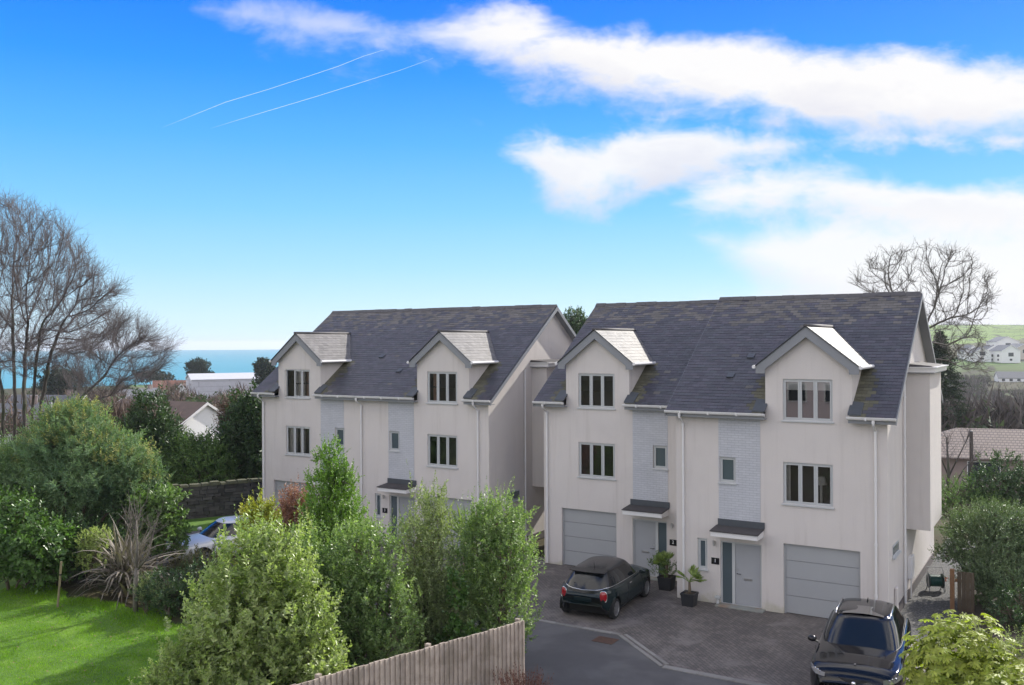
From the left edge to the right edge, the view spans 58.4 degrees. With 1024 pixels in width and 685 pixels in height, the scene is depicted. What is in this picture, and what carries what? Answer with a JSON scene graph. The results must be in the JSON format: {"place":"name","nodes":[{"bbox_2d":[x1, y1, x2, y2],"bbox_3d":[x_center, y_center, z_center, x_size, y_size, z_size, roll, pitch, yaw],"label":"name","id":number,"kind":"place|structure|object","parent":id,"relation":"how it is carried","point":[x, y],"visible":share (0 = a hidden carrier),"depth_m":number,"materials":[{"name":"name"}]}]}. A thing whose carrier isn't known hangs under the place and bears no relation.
{"place":"outdoors","nodes":[
{"label":"outdoors","id":0,"kind":"place"},
{"bbox_2d":[0,577,189,684],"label":"lawn","id":1,"kind":"structure","parent":0,"point":[12,581],"depth_m":25.05,"materials":[{"name":"plant"}]},
{"bbox_2d":[0,484,84,593],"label":"laurel bush","id":2,"kind":"object","parent":1,"relation":"on","point":[27,553],"visible":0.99,"depth_m":29.90,"materials":[{"name":"green plant"}]},
{"bbox_2d":[56,561,61,607],"bbox_3d":[-14.014,7.497,28.388,0.205,1.427,0.083,0,0,4],"label":"garden stake","id":3,"kind":"object","parent":1,"relation":"on","point":[59,582],"visible":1,"depth_m":28.36,"materials":[{"name":"brown wood"}]},
{"bbox_2d":[119,489,175,611],"bbox_3d":[-11.175,6.296,27.808,1.172,3.798,2.257,0,0,-40],"label":"bare sapling","id":4,"kind":"object","parent":1,"relation":"on","point":[136,568],"visible":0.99,"depth_m":27.83,"materials":[{"name":"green plant"}]},
{"bbox_2d":[130,571,186,612],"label":"shrub","id":5,"kind":"object","parent":1,"relation":"on","point":[142,584],"visible":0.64,"depth_m":27.68,"materials":[{"name":"green plant"}]},
{"bbox_2d":[128,613,225,684],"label":"griselinia shrub","id":6,"kind":"object","parent":1,"relation":"on","point":[178,656],"visible":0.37,"depth_m":19.26,"materials":[{"name":"green plant"}]},
{"bbox_2d":[0,349,279,388],"bbox_3d":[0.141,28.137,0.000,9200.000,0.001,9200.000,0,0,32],"label":"sea","id":7,"kind":"structure","parent":0,"point":[231,361],"depth_m":1391.07,"materials":[{"name":"liquid"}]},
{"bbox_2d":[102,551,746,684],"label":"road","id":8,"kind":"structure","parent":0,"point":[566,655],"depth_m":23.29,"materials":[{"name":"grey asphalt"}]},
{"bbox_2d":[110,544,767,684],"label":"kerb","id":9,"kind":"structure","parent":8,"relation":"on","point":[731,679],"depth_m":23.57,"materials":[{"name":"concrete"}]},
{"bbox_2d":[591,636,618,644],"bbox_3d":[2.543,8.117,25.003,0.600,0.013,0.480,0,0,32],"label":"drain cover","id":10,"kind":"object","parent":8,"relation":"on","point":[605,640],"visible":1,"depth_m":24.99,"materials":[{"name":"metal"}]},
{"bbox_2d":[0,325,1023,660],"bbox_3d":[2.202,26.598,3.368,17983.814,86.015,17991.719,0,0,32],"label":"ground","id":11,"kind":"structure","parent":0,"point":[94,593],"depth_m":388.24,"materials":[{"name":"green plant"}]},
{"bbox_2d":[0,395,51,445],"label":"house","id":12,"kind":"structure","parent":11,"relation":"on","point":[20,406],"depth_m":109.55,"materials":[{"name":"white plastic"}]},
{"bbox_2d":[5,390,86,403],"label":"house","id":13,"kind":"structure","parent":11,"relation":"on","point":[55,396],"depth_m":149.09,"materials":[{"name":"white plastic"}]},
{"bbox_2d":[32,364,85,394],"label":"pine tree","id":14,"kind":"object","parent":11,"relation":"on","point":[51,382],"visible":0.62,"depth_m":187.62,"materials":[{"name":"green plant"}]},
{"bbox_2d":[0,184,134,450],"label":"leafless tree","id":15,"kind":"object","parent":11,"relation":"on","point":[15,271],"visible":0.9,"depth_m":44.85,"materials":[{"name":"grey plant"}]},
{"bbox_2d":[17,439,147,531],"bbox_3d":[-19.666,6.357,40.305,10.080,4.107,4.338,0,0,17],"label":"dark hedge","id":16,"kind":"object","parent":11,"relation":"on","point":[108,516],"visible":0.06,"depth_m":39.08,"materials":[{"name":"green plant"}]},
{"bbox_2d":[33,501,142,583],"bbox_3d":[-15.195,6.902,31.911,4.825,2.792,3.317,0,0,32],"label":"laurel bush","id":17,"kind":"object","parent":11,"relation":"on","point":[66,520],"visible":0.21,"depth_m":31.45,"materials":[{"name":"green plant"}]},
{"bbox_2d":[0,392,178,529],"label":"feathery wattle","id":18,"kind":"object","parent":11,"relation":"on","point":[78,454],"visible":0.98,"depth_m":33.26,"materials":[{"name":"green plant"}]},
{"bbox_2d":[71,524,113,589],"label":"euphorbia bush","id":19,"kind":"object","parent":11,"relation":"on","point":[86,555],"visible":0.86,"depth_m":30.41,"materials":[{"name":"green plant"}]},
{"bbox_2d":[47,298,187,413],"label":"leafless tree","id":20,"kind":"object","parent":11,"relation":"on","point":[81,372],"visible":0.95,"depth_m":41.45,"materials":[{"name":"grey plant"}]},
{"bbox_2d":[60,516,187,610],"bbox_3d":[-12.386,6.865,29.915,4.194,2.777,3.867,0,0,11],"label":"phormium","id":21,"kind":"object","parent":11,"relation":"on","point":[120,570],"visible":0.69,"depth_m":29.55,"materials":[{"name":"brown plant"}]},
{"bbox_2d":[0,377,261,442],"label":"town scrub","id":22,"kind":"object","parent":11,"relation":"on","point":[169,391],"visible":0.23,"depth_m":132.79,"materials":[{"name":"green plant"}]},
{"bbox_2d":[92,395,189,437],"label":"garden thicket","id":23,"kind":"object","parent":11,"relation":"on","point":[119,410],"visible":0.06,"depth_m":56.24,"materials":[{"name":"plant"}]},
{"bbox_2d":[122,384,165,397],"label":"house","id":24,"kind":"structure","parent":11,"relation":"on","point":[150,388],"depth_m":216.34,"materials":[{"name":"white plastic"}]},
{"bbox_2d":[113,378,184,483],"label":"evergreen tree","id":25,"kind":"object","parent":11,"relation":"on","point":[163,422],"visible":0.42,"depth_m":49.34,"materials":[{"name":"green plant"}]},
{"bbox_2d":[133,369,176,385],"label":"pine tree","id":26,"kind":"object","parent":11,"relation":"on","point":[154,377],"visible":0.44,"depth_m":327.21,"materials":[{"name":"green plant"}]},
{"bbox_2d":[119,481,193,572],"bbox_3d":[-12.709,6.649,32.948,2.750,3.248,2.295,0,0,32],"label":"fatsia bush","id":27,"kind":"object","parent":11,"relation":"on","point":[168,500],"visible":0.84,"depth_m":32.52,"materials":[{"name":"green plant"}]},
{"bbox_2d":[116,399,221,441],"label":"bungalow","id":28,"kind":"object","parent":11,"relation":"on","point":[199,419],"visible":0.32,"depth_m":88.64,"materials":[{"name":"white paint"}]},
{"bbox_2d":[152,380,185,389],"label":"house","id":29,"kind":"structure","parent":11,"relation":"on","point":[160,381],"depth_m":272.66,"materials":[{"name":"beige tile"}]},
{"bbox_2d":[127,547,220,617],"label":"dark bush","id":30,"kind":"object","parent":11,"relation":"on","point":[174,577],"visible":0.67,"depth_m":27.42,"materials":[{"name":"green plant"}]},
{"bbox_2d":[87,478,261,527],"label":"stone wall","id":31,"kind":"structure","parent":11,"relation":"on","point":[216,498],"depth_m":43.16,"materials":[{"name":"grey stone"}]},
{"bbox_2d":[115,514,239,536],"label":"verge grass","id":32,"kind":"structure","parent":11,"relation":"on","point":[203,523],"depth_m":41.76,"materials":[{"name":"plant"}]},
{"bbox_2d":[157,424,240,484],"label":"evergreen tree","id":33,"kind":"object","parent":11,"relation":"on","point":[201,459],"visible":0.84,"depth_m":47.67,"materials":[{"name":"green plant"}]},
{"bbox_2d":[183,357,214,374],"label":"pine tree","id":34,"kind":"object","parent":11,"relation":"on","point":[196,365],"visible":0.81,"depth_m":298.40,"materials":[{"name":"green plant"}]},
{"bbox_2d":[163,543,237,584],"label":"hedge","id":35,"kind":"object","parent":11,"relation":"on","point":[188,560],"visible":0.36,"depth_m":31.21,"materials":[{"name":"green plant"}]},
{"bbox_2d":[185,372,261,401],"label":"warehouse","id":36,"kind":"structure","parent":11,"relation":"on","point":[206,383],"depth_m":233.10,"materials":[{"name":"white metal"}]},
{"bbox_2d":[210,394,242,477],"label":"copper bush","id":37,"kind":"object","parent":11,"relation":"on","point":[223,409],"visible":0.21,"depth_m":50.29,"materials":[{"name":"brown plant"}]},
{"bbox_2d":[211,377,261,478],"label":"evergreen tree","id":38,"kind":"object","parent":11,"relation":"on","point":[244,436],"visible":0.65,"depth_m":48.52,"materials":[{"name":"green plant"}]},
{"bbox_2d":[131,483,356,684],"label":"griselinia shrub","id":39,"kind":"object","parent":11,"relation":"on","point":[294,651],"visible":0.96,"depth_m":18.62,"materials":[{"name":"green plant"}]},
{"bbox_2d":[233,487,284,618],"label":"golden bush","id":40,"kind":"object","parent":11,"relation":"on","point":[267,507],"visible":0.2,"depth_m":25.82,"materials":[{"name":"yellow plant"}]},
{"bbox_2d":[252,357,275,385],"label":"pine tree","id":41,"kind":"object","parent":11,"relation":"on","point":[263,369],"visible":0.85,"depth_m":208.76,"materials":[{"name":"green plant"}]},
{"bbox_2d":[273,472,313,602],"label":"photinia bush","id":42,"kind":"object","parent":11,"relation":"on","point":[287,516],"visible":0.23,"depth_m":27.39,"materials":[{"name":"brown plant"}]},
{"bbox_2d":[269,506,365,668],"bbox_3d":[-4.527,5.972,20.738,2.400,4.512,2.011,0,0,32],"label":"griselinia shrub","id":43,"kind":"object","parent":11,"relation":"on","point":[322,559],"visible":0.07,"depth_m":20.70,"materials":[{"name":"green plant"}]},
{"bbox_2d":[281,433,380,580],"bbox_3d":[-5.226,5.402,26.247,3.207,5.674,2.850,0,0,32],"label":"pittosporum bush","id":44,"kind":"object","parent":11,"relation":"on","point":[330,492],"visible":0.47,"depth_m":26.02,"materials":[{"name":"green plant"}]},
{"bbox_2d":[315,494,429,668],"bbox_3d":[-3.546,5.862,20.986,3.443,4.743,2.531,0,0,32],"label":"griselinia shrub","id":45,"kind":"object","parent":11,"relation":"on","point":[373,633],"visible":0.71,"depth_m":20.48,"materials":[{"name":"green plant"}]},
{"bbox_2d":[292,618,524,684],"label":"board fence","id":46,"kind":"object","parent":11,"relation":"on","point":[473,659],"visible":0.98,"depth_m":19.52,"materials":[{"name":"brown wood"}]},
{"bbox_2d":[387,459,475,651],"bbox_3d":[-1.982,5.518,22.464,2.166,5.397,2.198,0,0,-20],"label":"olearia shrub","id":47,"kind":"object","parent":11,"relation":"on","point":[429,581],"visible":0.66,"depth_m":22.15,"materials":[{"name":"green plant"}]},
{"bbox_2d":[433,566,481,644],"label":"climbing ivy","id":48,"kind":"object","parent":11,"relation":"on","point":[456,627],"visible":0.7,"depth_m":21.49,"materials":[{"name":"green plant"}]},
{"bbox_2d":[440,503,491,580],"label":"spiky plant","id":49,"kind":"object","parent":11,"relation":"on","point":[460,515],"visible":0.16,"depth_m":25.47,"materials":[{"name":"green plant"}]},
{"bbox_2d":[442,476,546,653],"bbox_3d":[-0.547,5.737,23.002,3.020,4.948,2.364,0,0,32],"label":"griselinia shrub","id":50,"kind":"object","parent":11,"relation":"on","point":[494,541],"visible":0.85,"depth_m":22.65,"materials":[{"name":"green plant"}]},
{"bbox_2d":[491,662,553,684],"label":"dry shrub","id":51,"kind":"object","parent":11,"relation":"on","point":[524,680],"visible":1,"depth_m":19.52,"materials":[{"name":"brown plant"}]},
{"bbox_2d":[563,305,587,334],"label":"evergreen oak","id":52,"kind":"object","parent":11,"relation":"on","point":[576,322],"visible":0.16,"depth_m":91.38,"materials":[{"name":"green plant"}]},
{"bbox_2d":[847,237,1000,378],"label":"leafless oak","id":53,"kind":"object","parent":11,"relation":"on","point":[937,297],"visible":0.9,"depth_m":51.41,"materials":[{"name":"brown plant"}]},
{"bbox_2d":[933,331,970,428],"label":"cypress tree","id":54,"kind":"object","parent":11,"relation":"on","point":[939,352],"visible":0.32,"depth_m":87.15,"materials":[{"name":"green plant"}]},
{"bbox_2d":[941,410,990,500],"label":"bare sapling","id":55,"kind":"object","parent":11,"relation":"on","point":[948,471],"visible":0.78,"depth_m":59.87,"materials":[{"name":"brown plant"}]},
{"bbox_2d":[969,431,972,488],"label":"telegraph pole","id":56,"kind":"object","parent":11,"relation":"on","point":[970,454],"visible":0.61,"depth_m":63.93,"materials":[{"name":"grey"}]},
{"bbox_2d":[941,470,1009,516],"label":"laurel bush","id":57,"kind":"object","parent":11,"relation":"on","point":[950,496],"visible":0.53,"depth_m":46.77,"materials":[{"name":"green plant"}]},
{"bbox_2d":[967,347,990,361],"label":"house","id":58,"kind":"structure","parent":11,"relation":"on","point":[987,356],"depth_m":500.61,"materials":[{"name":"white plastic"}]},
{"bbox_2d":[941,373,1023,431],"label":"valley woodland","id":59,"kind":"object","parent":11,"relation":"on","point":[996,408],"visible":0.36,"depth_m":87.72,"materials":[{"name":"plant"}]},
{"bbox_2d":[941,428,1023,493],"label":"bungalow","id":60,"kind":"object","parent":11,"relation":"on","point":[1004,439],"visible":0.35,"depth_m":73.81,"materials":[{"name":"tile"}]},
{"bbox_2d":[967,461,1000,480],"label":"window","id":61,"kind":"structure","parent":60,"relation":"in","point":[976,463],"depth_m":72.81,"materials":[{"name":"white plastic"}]},
{"bbox_2d":[949,546,1023,684],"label":"flower bed","id":62,"kind":"object","parent":11,"relation":"on","point":[979,609],"depth_m":26.12,"materials":[{"name":"green plant"}]},
{"bbox_2d":[898,609,1023,684],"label":"fatsia bush","id":63,"kind":"object","parent":62,"relation":"on","point":[969,661],"visible":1,"depth_m":17.53,"materials":[{"name":"green plant"}]},
{"bbox_2d":[929,492,1023,614],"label":"holm oak","id":64,"kind":"object","parent":62,"relation":"on","point":[998,533],"visible":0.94,"depth_m":28.50,"materials":[{"name":"green plant"}]},
{"bbox_2d":[980,580,1023,630],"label":"dark bush","id":65,"kind":"object","parent":62,"relation":"on","point":[1015,614],"visible":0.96,"depth_m":26.06,"materials":[{"name":"green plant"}]},
{"bbox_2d":[1000,624,1023,662],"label":"lavender bush","id":66,"kind":"object","parent":62,"relation":"on","point":[1019,647],"visible":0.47,"depth_m":22.94,"materials":[{"name":"green plant"}]},
{"bbox_2d":[956,448,1023,509],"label":"laurel bush","id":67,"kind":"object","parent":11,"relation":"on","point":[1009,481],"visible":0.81,"depth_m":46.74,"materials":[{"name":"green plant"}]},
{"bbox_2d":[986,337,1019,345],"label":"house","id":68,"kind":"structure","parent":11,"relation":"on","point":[995,341],"depth_m":553.63,"materials":[{"name":"white plastic"}]},
{"bbox_2d":[989,345,1020,362],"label":"house","id":69,"kind":"structure","parent":11,"relation":"on","point":[1005,353],"depth_m":495.17,"materials":[{"name":"white paint"}]},
{"bbox_2d":[993,371,1023,381],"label":"terrace","id":70,"kind":"structure","parent":11,"relation":"on","point":[1011,376],"depth_m":398.90,"materials":[{"name":"white plastic"}]},
{"bbox_2d":[1010,343,1023,358],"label":"house","id":71,"kind":"structure","parent":11,"relation":"on","point":[1019,346],"depth_m":518.93,"materials":[{"name":"white plastic"}]},
{"bbox_2d":[0,0,1023,350],"label":"sky","id":72,"kind":"structure","parent":0,"point":[563,153],"materials":[{"name":"blue"}]},
{"bbox_2d":[127,531,935,684],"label":"paving","id":73,"kind":"structure","parent":0,"point":[771,648],"depth_m":25.87,"materials":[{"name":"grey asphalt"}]},
{"bbox_2d":[165,515,244,565],"bbox_3d":[-10.867,7.462,35.178,4.500,1.459,2.191,0,0,-41],"label":"saloon car","id":74,"kind":"object","parent":73,"relation":"on","point":[204,538],"visible":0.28,"depth_m":34.32,"materials":[{"name":"white paint"}]},
{"bbox_2d":[250,308,430,538],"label":"townhouse","id":75,"kind":"structure","parent":73,"relation":"on","point":[313,383],"depth_m":40.18,"materials":[{"name":"paint"}]},
{"bbox_2d":[275,480,309,522],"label":"garage door","id":76,"kind":"structure","parent":75,"relation":"in","point":[279,485],"depth_m":40.51,"materials":[{"name":"paint"}]},
{"bbox_2d":[285,426,310,456],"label":"window","id":77,"kind":"structure","parent":75,"relation":"in","point":[298,438],"depth_m":40.23,"materials":[{"name":"grey plastic"}]},
{"bbox_2d":[284,369,324,398],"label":"window","id":78,"kind":"structure","parent":75,"relation":"in","point":[300,391],"depth_m":40.16,"materials":[{"name":"grey plastic"}]},
{"bbox_2d":[334,428,344,447],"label":"window","id":79,"kind":"structure","parent":75,"relation":"in","point":[339,431],"depth_m":38.70,"materials":[{"name":"grey plastic"}]},
{"bbox_2d":[354,304,575,555],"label":"townhouse","id":80,"kind":"structure","parent":73,"relation":"on","point":[449,394],"depth_m":36.80,"materials":[{"name":"paint"}]},
{"bbox_2d":[374,493,381,518],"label":"window","id":81,"kind":"structure","parent":80,"relation":"in","point":[378,496],"depth_m":37.63,"materials":[{"name":"grey"}]},
{"bbox_2d":[388,431,399,451],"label":"window","id":82,"kind":"structure","parent":80,"relation":"in","point":[394,435],"depth_m":37.18,"materials":[{"name":"grey plastic"}]},
{"bbox_2d":[390,495,414,544],"bbox_3d":[-4.396,7.172,36.979,1.285,1.974,0.122,0,0,32],"label":"front door","id":83,"kind":"structure","parent":80,"relation":"in","point":[396,502],"depth_m":37.08,"materials":[{"name":"paint"}]},
{"bbox_2d":[426,434,457,468],"bbox_3d":[-2.502,4.261,36.224,1.940,1.588,0.950,0,0,32],"label":"window","id":84,"kind":"structure","parent":80,"relation":"in","point":[442,449],"depth_m":36.28,"materials":[{"name":"grey"}]},
{"bbox_2d":[426,371,457,404],"bbox_3d":[-2.515,1.778,36.224,1.940,1.578,0.950,0,0,32],"label":"window","id":85,"kind":"structure","parent":80,"relation":"in","point":[447,396],"depth_m":36.24,"materials":[{"name":"grey plastic"}]},
{"bbox_2d":[430,496,471,550],"bbox_3d":[-2.386,7.095,35.830,2.187,2.108,0.115,0,0,32],"label":"garage door","id":86,"kind":"structure","parent":80,"relation":"in","point":[464,504],"depth_m":35.67,"materials":[{"name":"paint"}]},
{"bbox_2d":[506,489,521,503],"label":"window","id":87,"kind":"structure","parent":80,"relation":"in","point":[517,492],"depth_m":36.29,"materials":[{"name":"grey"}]},
{"bbox_2d":[560,556,649,618],"bbox_3d":[2.966,7.341,28.523,2.121,1.562,3.855,0,0,28],"label":"hatchback","id":88,"kind":"object","parent":73,"relation":"on","point":[610,586],"visible":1,"depth_m":27.19,"materials":[{"name":"black paint"}]},
{"bbox_2d":[532,300,718,580],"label":"townhouse","id":89,"kind":"structure","parent":73,"relation":"on","point":[606,392],"depth_m":32.84,"materials":[{"name":"paint"}]},
{"bbox_2d":[563,508,616,565],"bbox_3d":[2.828,7.069,33.018,2.187,2.108,0.115,0,0,32],"label":"garage door","id":90,"kind":"structure","parent":89,"relation":"in","point":[587,534],"depth_m":33.05,"materials":[{"name":"paint"}]},
{"bbox_2d":[577,442,615,480],"bbox_3d":[3.050,4.233,32.773,1.520,1.288,0.215,0,0,32],"label":"window","id":91,"kind":"structure","parent":89,"relation":"in","point":[597,460],"depth_m":32.85,"materials":[{"name":"grey"}]},
{"bbox_2d":[577,373,615,409],"bbox_3d":[3.230,1.749,33.086,1.940,1.578,0.950,0,0,32],"label":"window","id":92,"kind":"structure","parent":89,"relation":"in","point":[598,400],"depth_m":33.02,"materials":[{"name":"grey plastic"}]},
{"bbox_2d":[633,519,666,576],"bbox_3d":[4.797,7.126,31.722,1.285,1.974,0.122,0,0,32],"label":"front door","id":93,"kind":"structure","parent":89,"relation":"in","point":[649,536],"depth_m":31.77,"materials":[{"name":"paint"}]},
{"bbox_2d":[652,445,667,470],"bbox_3d":[5.098,3.961,31.482,0.595,0.834,0.160,0,0,32],"label":"window","id":94,"kind":"structure","parent":89,"relation":"in","point":[660,452],"depth_m":31.51,"materials":[{"name":"grey plastic"}]},
{"bbox_2d":[648,549,676,590],"bbox_3d":[4.998,7.475,30.215,0.951,1.275,1.064,0,0,-17],"label":"potted palm","id":95,"kind":"object","parent":73,"relation":"on","point":[666,578],"visible":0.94,"depth_m":30.05,"materials":[{"name":"plant"}]},
{"bbox_2d":[675,565,705,606],"bbox_3d":[5.529,7.471,28.266,0.996,1.276,0.902,0,0,9],"label":"potted palm","id":96,"kind":"object","parent":73,"relation":"on","point":[689,597],"visible":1,"depth_m":28.21,"materials":[{"name":"plant"}]},
{"bbox_2d":[664,291,948,618],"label":"townhouse","id":97,"kind":"structure","parent":73,"relation":"on","point":[808,453],"depth_m":27.89,"materials":[{"name":"paint"}]},
{"bbox_2d":[698,538,708,570],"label":"window","id":98,"kind":"structure","parent":97,"relation":"in","point":[702,542],"depth_m":28.76,"materials":[{"name":"grey"}]},
{"bbox_2d":[718,457,736,484],"bbox_3d":[6.668,3.953,28.301,0.595,0.834,0.160,0,0,32],"label":"window","id":99,"kind":"structure","parent":97,"relation":"in","point":[727,464],"depth_m":28.33,"materials":[{"name":"grey plastic"}]},
{"bbox_2d":[721,541,761,607],"bbox_3d":[7.042,7.115,28.126,1.285,1.974,0.122,0,0,32],"label":"front door","id":100,"kind":"structure","parent":97,"relation":"in","point":[741,563],"depth_m":28.13,"materials":[{"name":"paint"}]},
{"bbox_2d":[781,379,833,423],"bbox_3d":[8.923,1.720,27.372,1.940,1.578,0.950,0,0,32],"label":"window","id":101,"kind":"structure","parent":97,"relation":"in","point":[814,411],"depth_m":27.23,"materials":[{"name":"grey plastic"}]},
{"bbox_2d":[782,462,834,509],"bbox_3d":[8.936,4.203,27.372,1.940,1.588,0.950,0,0,32],"label":"window","id":102,"kind":"structure","parent":97,"relation":"in","point":[805,484],"depth_m":27.51,"materials":[{"name":"grey"}]},
{"bbox_2d":[784,543,860,618],"bbox_3d":[9.118,7.037,26.937,2.187,2.108,0.115,0,0,32],"label":"garage door","id":103,"kind":"structure","parent":97,"relation":"in","point":[816,579],"depth_m":26.95,"materials":[{"name":"paint"}]},
{"bbox_2d":[892,539,901,559],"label":"window","id":104,"kind":"structure","parent":97,"relation":"in","point":[896,552],"depth_m":26.84,"materials":[{"name":"grey"}]},
{"bbox_2d":[808,598,912,684],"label":"suv","id":105,"kind":"object","parent":73,"relation":"on","point":[861,642],"visible":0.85,"depth_m":21.04,"materials":[{"name":"black paint"}]},
{"bbox_2d":[901,538,974,641],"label":"gravel path","id":106,"kind":"structure","parent":0,"point":[923,602],"depth_m":28.65,"materials":[{"name":"grey gravel"}]},
{"bbox_2d":[926,566,947,592],"bbox_3d":[13.840,7.690,29.777,0.672,0.772,0.480,0,0,9],"label":"hose reel","id":107,"kind":"object","parent":106,"relation":"on","point":[936,580],"visible":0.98,"depth_m":29.67,"materials":[{"name":"green plastic"}]},
{"bbox_2d":[950,568,973,612],"bbox_3d":[13.435,7.430,27.364,0.653,1.280,0.130,0,0,32],"label":"fence panel","id":108,"kind":"object","parent":106,"relation":"on","point":[965,602],"visible":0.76,"depth_m":27.34,"materials":[{"name":"brown wood"}]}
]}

